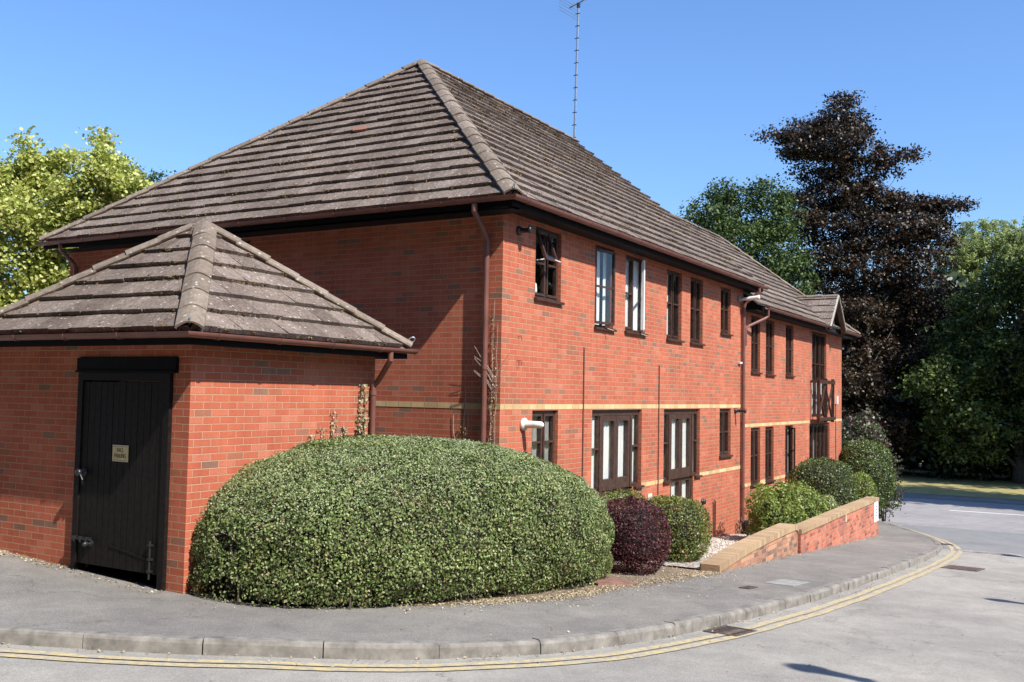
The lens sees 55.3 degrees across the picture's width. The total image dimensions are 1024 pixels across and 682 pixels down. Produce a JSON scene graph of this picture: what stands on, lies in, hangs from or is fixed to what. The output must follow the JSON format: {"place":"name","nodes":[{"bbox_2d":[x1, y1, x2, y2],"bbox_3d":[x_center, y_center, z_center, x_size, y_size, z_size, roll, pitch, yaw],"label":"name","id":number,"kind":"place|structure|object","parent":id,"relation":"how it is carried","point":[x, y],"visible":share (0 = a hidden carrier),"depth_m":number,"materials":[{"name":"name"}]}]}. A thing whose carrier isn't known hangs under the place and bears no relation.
{"place":"outdoors","nodes":[
{"label":"outdoors","id":0,"kind":"place"},
{"bbox_2d":[0,522,934,641],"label":"pavement","id":1,"kind":"structure","parent":0,"point":[35,595],"depth_m":9.34,"materials":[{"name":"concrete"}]},
{"bbox_2d":[184,561,700,602],"bbox_3d":[-0.196,2.915,11.902,2.910,0.493,7.040,-1,-4,30],"label":"planting bed","id":2,"kind":"object","parent":1,"relation":"on","point":[641,576],"visible":0.21,"depth_m":11.95,"materials":[{"name":"soil"}]},
{"bbox_2d":[187,433,614,609],"bbox_3d":[-0.943,2.068,11.468,3.282,1.955,5.655,-1,-4,30],"label":"hedge","id":3,"kind":"object","parent":2,"relation":"on","point":[366,520],"visible":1,"depth_m":9.80,"materials":[{"name":"green plant"}]},
{"bbox_2d":[586,576,636,585],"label":"clay slab","id":4,"kind":"structure","parent":2,"relation":"on","point":[610,580],"depth_m":12.15,"materials":[{"name":"ceramic"}]},
{"bbox_2d":[605,495,670,574],"bbox_3d":[1.669,2.709,13.579,1.131,1.135,1.057,-1,-4,30],"label":"shrub","id":5,"kind":"object","parent":2,"relation":"on","point":[638,536],"visible":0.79,"depth_m":13.26,"materials":[{"name":"purple plant"}]},
{"bbox_2d":[0,535,947,663],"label":"leaf litter","id":6,"kind":"object","parent":1,"relation":"on","point":[596,589],"visible":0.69,"depth_m":10.84,"materials":[{"name":"brown plant"}]},
{"bbox_2d":[651,532,750,568],"bbox_3d":[5.105,4.120,20.070,1.919,0.874,12.480,-1,-4,30],"label":"gravel bed","id":7,"kind":"object","parent":1,"relation":"on","point":[695,563],"visible":0.1,"depth_m":14.92,"materials":[{"name":"beige gravel"}]},
{"bbox_2d":[601,488,646,559],"bbox_3d":[1.674,2.889,15.306,0.844,1.102,1.595,-1,-4,30],"label":"shrub","id":8,"kind":"object","parent":7,"relation":"on","point":[614,494],"visible":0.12,"depth_m":15.34,"materials":[{"name":"green plant"}]},
{"bbox_2d":[646,494,712,562],"bbox_3d":[2.536,2.997,15.450,1.214,1.167,1.421,-1,-4,30],"label":"shrub","id":9,"kind":"object","parent":7,"relation":"on","point":[688,527],"visible":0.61,"depth_m":15.08,"materials":[{"name":"green plant"}]},
{"bbox_2d":[736,515,747,534],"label":"weeds","id":10,"kind":"object","parent":7,"relation":"on","point":[740,525],"visible":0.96,"depth_m":21.78,"materials":[{"name":"orange plant"}]},
{"bbox_2d":[743,478,807,535],"bbox_3d":[5.337,3.621,20.008,1.389,1.543,2.063,-1,-4,30],"label":"shrub","id":11,"kind":"object","parent":7,"relation":"on","point":[773,506],"visible":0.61,"depth_m":19.70,"materials":[{"name":"green plant"}]},
{"bbox_2d":[774,478,829,522],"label":"shrub","id":12,"kind":"object","parent":7,"relation":"on","point":[807,495],"visible":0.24,"depth_m":21.54,"materials":[{"name":"green plant"}]},
{"bbox_2d":[788,457,859,508],"bbox_3d":[7.742,3.882,24.254,1.695,1.983,2.060,-1,-4,30],"label":"shrub","id":13,"kind":"object","parent":7,"relation":"on","point":[834,478],"visible":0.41,"depth_m":23.70,"materials":[{"name":"green plant"}]},
{"bbox_2d":[812,494,842,512],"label":"shrub","id":14,"kind":"object","parent":7,"relation":"on","point":[831,505],"visible":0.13,"depth_m":22.18,"materials":[{"name":"green plant"}]},
{"bbox_2d":[739,585,757,588],"bbox_3d":[3.041,3.182,12.561,0.140,0.060,0.302,-1,-4,36],"label":"service cover","id":15,"kind":"object","parent":1,"relation":"on","point":[747,587],"visible":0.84,"depth_m":12.53,"materials":[{"name":"metal"}]},
{"bbox_2d":[700,523,798,572],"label":"garden wall","id":16,"kind":"structure","parent":1,"relation":"on","point":[777,541],"depth_m":15.99,"materials":[{"name":"brick"}]},
{"bbox_2d":[764,579,808,586],"bbox_3d":[3.760,3.321,13.349,0.400,0.095,0.682,-1,-4,34],"label":"concrete patch","id":17,"kind":"object","parent":1,"relation":"on","point":[787,582],"visible":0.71,"depth_m":13.32,"materials":[{"name":"grey concrete"}]},
{"bbox_2d":[797,496,878,553],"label":"garden wall","id":18,"kind":"structure","parent":1,"relation":"on","point":[832,527],"depth_m":20.96,"materials":[{"name":"red brick"}]},
{"bbox_2d":[874,501,877,522],"bbox_3d":[9.126,4.263,24.471,0.016,0.520,0.540,-1,-4,30],"label":"wall sign","id":19,"kind":"object","parent":18,"relation":"attached to","point":[875,511],"visible":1,"depth_m":24.41,"materials":[{"name":"white metal"}]},
{"bbox_2d":[849,472,877,499],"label":"shrub","id":20,"kind":"object","parent":1,"relation":"on","point":[866,485],"visible":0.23,"depth_m":26.18,"materials":[{"name":"green plant"}]},
{"bbox_2d":[839,437,896,510],"bbox_3d":[11.217,4.413,30.995,1.857,2.684,2.176,-1,-4,30],"label":"shrub","id":21,"kind":"object","parent":1,"relation":"on","point":[874,463],"visible":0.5,"depth_m":30.44,"materials":[{"name":"green plant"}]},
{"bbox_2d":[841,407,903,518],"bbox_3d":[11.550,4.164,32.307,2.538,3.949,2.846,-1,-4,30],"label":"shrub","id":22,"kind":"object","parent":1,"relation":"on","point":[858,435],"visible":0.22,"depth_m":32.01,"materials":[{"name":"green plant"}]},
{"bbox_2d":[878,459,909,520],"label":"shrub","id":23,"kind":"object","parent":1,"relation":"on","point":[889,506],"visible":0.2,"depth_m":31.84,"materials":[{"name":"green plant"}]},
{"bbox_2d":[0,523,1023,681],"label":"road","id":24,"kind":"structure","parent":0,"point":[881,633],"depth_m":8.69,"materials":[{"name":"grey asphalt"}]},
{"bbox_2d":[0,521,941,659],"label":"kerb","id":25,"kind":"structure","parent":24,"relation":"on","point":[240,646],"depth_m":7.77,"materials":[{"name":"concrete"}]},
{"bbox_2d":[0,538,955,666],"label":"road marking","id":26,"kind":"object","parent":24,"relation":"on","point":[816,608],"visible":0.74,"depth_m":7.77,"materials":[{"name":"yellow paint"}]},
{"bbox_2d":[0,526,962,671],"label":"road marking","id":27,"kind":"object","parent":24,"relation":"on","point":[874,593],"visible":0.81,"depth_m":7.66,"materials":[{"name":"yellow paint"}]},
{"bbox_2d":[211,546,1023,679],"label":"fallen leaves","id":28,"kind":"object","parent":24,"relation":"on","point":[730,594],"visible":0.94,"depth_m":9.94,"materials":[{"name":"brown plant"}]},
{"bbox_2d":[703,625,757,636],"bbox_3d":[2.195,2.929,9.822,0.360,0.076,0.502,-1,-4,38],"label":"drain grate","id":29,"kind":"object","parent":24,"relation":"on","point":[725,630],"visible":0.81,"depth_m":9.81,"materials":[{"name":"metal"}]},
{"bbox_2d":[900,525,1023,555],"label":"road patch","id":30,"kind":"object","parent":24,"relation":"on","point":[988,541],"visible":0.61,"depth_m":27.12,"materials":[{"name":"grey asphalt"}]},
{"bbox_2d":[941,565,984,571],"bbox_3d":[8.331,4.209,18.040,0.620,0.092,0.721,-1,-4,36],"label":"manhole cover","id":31,"kind":"object","parent":24,"relation":"on","point":[965,568],"visible":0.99,"depth_m":17.96,"materials":[{"name":"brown metal"}]},
{"bbox_2d":[954,548,1023,556],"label":"sett row","id":32,"kind":"object","parent":24,"relation":"on","point":[997,553],"visible":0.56,"depth_m":22.07,"materials":[{"name":"grey stone"}]},
{"bbox_2d":[0,0,1023,328],"label":"sky","id":33,"kind":"structure","parent":0,"point":[669,92],"materials":[{"name":"blue"}]},
{"bbox_2d":[688,533,749,557],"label":"gravel","id":34,"kind":"structure","parent":0,"point":[734,538],"depth_m":19.22,"materials":[{"name":"white gravel"}]},
{"bbox_2d":[878,497,1023,533],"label":"road","id":35,"kind":"structure","parent":0,"point":[928,512],"depth_m":37.20,"materials":[{"name":"grey asphalt"}]},
{"bbox_2d":[950,510,1015,514],"bbox_3d":[20.205,6.770,37.790,6.010,0.005,0.200,-1,-4,28],"label":"road marking","id":36,"kind":"object","parent":35,"relation":"on","point":[983,512],"visible":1,"depth_m":38.64,"materials":[{"name":"white paint"}]},
{"bbox_2d":[899,492,1022,504],"bbox_3d":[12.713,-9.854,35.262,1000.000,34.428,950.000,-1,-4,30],"label":"ground","id":37,"kind":"structure","parent":0,"point":[965,496],"depth_m":46.78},
{"bbox_2d":[0,125,154,307],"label":"maple tree","id":38,"kind":"object","parent":37,"relation":"on","point":[30,178],"visible":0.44,"depth_m":24.44,"materials":[{"name":"green plant"}]},
{"bbox_2d":[122,156,176,185],"bbox_3d":[-14.389,-0.992,37.515,2.949,12.550,2.633,-1,-4,30],"label":"dark tree","id":39,"kind":"object","parent":37,"relation":"on","point":[158,174],"visible":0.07,"depth_m":37.88,"materials":[{"name":"green plant"}]},
{"bbox_2d":[0,221,418,593],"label":"store shed","id":40,"kind":"structure","parent":37,"relation":"on","point":[156,393],"depth_m":10.52,"materials":[{"name":"red brick"}]},
{"bbox_2d":[70,382,163,579],"bbox_3d":[-4.121,1.414,10.137,1.338,1.975,0.149,-1,-4,30],"label":"door","id":41,"kind":"structure","parent":40,"relation":"in","point":[119,473],"depth_m":10.13,"materials":[{"name":"black wood"}]},
{"bbox_2d":[308,409,348,439],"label":"ivy","id":42,"kind":"object","parent":40,"relation":"attached to","point":[332,423],"visible":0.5,"depth_m":11.51,"materials":[{"name":"beige plant"}]},
{"bbox_2d":[355,383,369,435],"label":"ivy","id":43,"kind":"object","parent":40,"relation":"attached to","point":[363,420],"visible":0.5,"depth_m":11.96,"materials":[{"name":"beige plant"}]},
{"bbox_2d":[35,59,861,537],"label":"brick building","id":44,"kind":"structure","parent":37,"relation":"on","point":[443,217],"depth_m":16.31,"materials":[{"name":"red brick"}]},
{"bbox_2d":[453,389,468,439],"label":"climber stems","id":45,"kind":"object","parent":44,"relation":"attached to","point":[464,415],"visible":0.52,"depth_m":13.35,"materials":[{"name":"brown plant"}]},
{"bbox_2d":[474,303,509,443],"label":"climber stems","id":46,"kind":"object","parent":44,"relation":"attached to","point":[491,371],"visible":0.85,"depth_m":13.13,"materials":[{"name":"brown plant"}]},
{"bbox_2d":[532,410,554,462],"bbox_3d":[0.455,1.473,14.282,0.093,0.914,0.967,-1,-4,30],"label":"window","id":47,"kind":"structure","parent":44,"relation":"in","point":[542,438],"depth_m":14.24,"materials":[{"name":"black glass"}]},
{"bbox_2d":[534,227,564,304],"bbox_3d":[0.534,-1.097,14.314,0.397,1.077,0.860,-1,-4,30],"label":"window","id":48,"kind":"structure","parent":44,"relation":"in","point":[544,240],"depth_m":14.31,"materials":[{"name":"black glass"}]},
{"bbox_2d":[559,0,586,137],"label":"tv aerial","id":49,"kind":"object","parent":44,"relation":"attached to","point":[576,62],"visible":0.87,"depth_m":25.94,"materials":[{"name":"metal"}]},
{"bbox_2d":[594,245,616,331],"bbox_3d":[1.602,-0.845,16.110,0.275,1.385,1.100,-1,-4,30],"label":"window","id":50,"kind":"structure","parent":44,"relation":"in","point":[607,253],"depth_m":16.18,"materials":[{"name":"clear glass"}]},
{"bbox_2d":[591,409,644,499],"bbox_3d":[1.749,2.348,16.390,0.193,2.384,2.170,-1,-4,30],"label":"glazed door","id":51,"kind":"structure","parent":44,"relation":"in","point":[615,439],"depth_m":16.36,"materials":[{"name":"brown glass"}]},
{"bbox_2d":[624,255,647,336],"bbox_3d":[2.242,-0.770,17.181,0.298,1.395,1.200,-1,-4,30],"label":"window","id":52,"kind":"structure","parent":44,"relation":"in","point":[635,272],"depth_m":17.10,"materials":[{"name":"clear glass"}]},
{"bbox_2d":[666,269,684,342],"bbox_3d":[3.077,-0.665,18.705,0.180,1.367,0.840,-1,-4,30],"label":"window","id":53,"kind":"structure","parent":44,"relation":"in","point":[673,307],"depth_m":18.75,"materials":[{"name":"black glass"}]},
{"bbox_2d":[663,409,702,505],"bbox_3d":[3.303,2.586,19.033,0.193,2.514,2.180,-1,-4,30],"label":"glazed door","id":54,"kind":"structure","parent":44,"relation":"in","point":[680,425],"depth_m":18.99,"materials":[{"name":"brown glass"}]},
{"bbox_2d":[690,277,705,345],"bbox_3d":[3.707,-0.595,19.777,0.180,1.367,0.790,-1,-4,30],"label":"window","id":55,"kind":"structure","parent":44,"relation":"in","point":[695,283],"depth_m":19.81,"materials":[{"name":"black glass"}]},
{"bbox_2d":[719,409,732,457],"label":"window","id":56,"kind":"structure","parent":44,"relation":"in","point":[722,454],"depth_m":21.27,"materials":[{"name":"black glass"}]},
{"bbox_2d":[720,287,732,335],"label":"window","id":57,"kind":"structure","parent":44,"relation":"in","point":[724,291],"depth_m":21.40,"materials":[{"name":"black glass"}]},
{"bbox_2d":[750,427,762,486],"bbox_3d":[5.741,2.747,23.172,0.180,1.377,0.830,-1,-4,30],"label":"window","id":58,"kind":"structure","parent":44,"relation":"in","point":[754,431],"depth_m":23.23,"materials":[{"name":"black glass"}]},
{"bbox_2d":[751,315,762,373],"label":"window","id":59,"kind":"structure","parent":44,"relation":"in","point":[754,329],"depth_m":23.32,"materials":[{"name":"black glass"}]},
{"bbox_2d":[765,427,775,482],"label":"window","id":60,"kind":"structure","parent":44,"relation":"in","point":[768,430],"depth_m":24.24,"materials":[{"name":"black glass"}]},
{"bbox_2d":[765,319,776,376],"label":"window","id":61,"kind":"structure","parent":44,"relation":"in","point":[768,323],"depth_m":24.41,"materials":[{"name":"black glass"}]},
{"bbox_2d":[785,325,795,377],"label":"window","id":62,"kind":"structure","parent":44,"relation":"in","point":[788,328],"depth_m":26.02,"materials":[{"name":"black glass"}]},
{"bbox_2d":[785,425,795,477],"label":"window","id":63,"kind":"structure","parent":44,"relation":"in","point":[790,446],"depth_m":26.06,"materials":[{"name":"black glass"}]},
{"bbox_2d":[812,331,824,416],"bbox_3d":[9.118,1.000,29.058,0.093,2.484,2.297,-1,-4,30],"label":"window","id":64,"kind":"structure","parent":44,"relation":"in","point":[814,385],"depth_m":28.99,"materials":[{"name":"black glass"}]},
{"bbox_2d":[809,423,827,458],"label":"window","id":65,"kind":"structure","parent":44,"relation":"in","point":[813,427],"depth_m":28.97,"materials":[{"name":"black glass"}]},
{"bbox_2d":[894,453,1023,499],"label":"grass verge","id":66,"kind":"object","parent":37,"relation":"on","point":[998,487],"depth_m":52.41,"materials":[{"name":"green plant"}]},
{"bbox_2d":[677,175,825,294],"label":"oak tree","id":67,"kind":"object","parent":66,"relation":"on","point":[761,234],"visible":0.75,"depth_m":56.86,"materials":[{"name":"green plant"}]},
{"bbox_2d":[744,89,982,453],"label":"copper beech","id":68,"kind":"object","parent":66,"relation":"on","point":[867,317],"visible":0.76,"depth_m":60.75,"materials":[{"name":"brown plant"}]},
{"bbox_2d":[845,380,925,472],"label":"understorey tree","id":69,"kind":"object","parent":66,"relation":"on","point":[885,405],"visible":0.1,"depth_m":60.55,"materials":[{"name":"green plant"}]},
{"bbox_2d":[843,271,1023,470],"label":"wood","id":70,"kind":"object","parent":66,"relation":"on","point":[958,280],"visible":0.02,"depth_m":66.71,"materials":[{"name":"green plant"}]},
{"bbox_2d":[888,380,1006,480],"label":"understorey tree","id":71,"kind":"object","parent":66,"relation":"on","point":[944,469],"visible":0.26,"depth_m":58.46,"materials":[{"name":"green plant"}]},
{"bbox_2d":[891,248,1023,483],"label":"broadleaf tree","id":72,"kind":"object","parent":66,"relation":"on","point":[960,410],"visible":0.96,"depth_m":56.34,"materials":[{"name":"green plant"}]},
{"bbox_2d":[921,216,1023,325],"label":"willow tree","id":73,"kind":"object","parent":66,"relation":"on","point":[974,250],"visible":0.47,"depth_m":69.09,"materials":[{"name":"green plant"}]},
{"bbox_2d":[971,367,1023,478],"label":"understorey tree","id":74,"kind":"object","parent":66,"relation":"on","point":[1014,440],"visible":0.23,"depth_m":56.16,"materials":[{"name":"green plant"}]},
{"bbox_2d":[895,492,1023,504],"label":"footpath","id":75,"kind":"structure","parent":37,"relation":"on","point":[977,499],"depth_m":44.78,"materials":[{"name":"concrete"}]}
]}

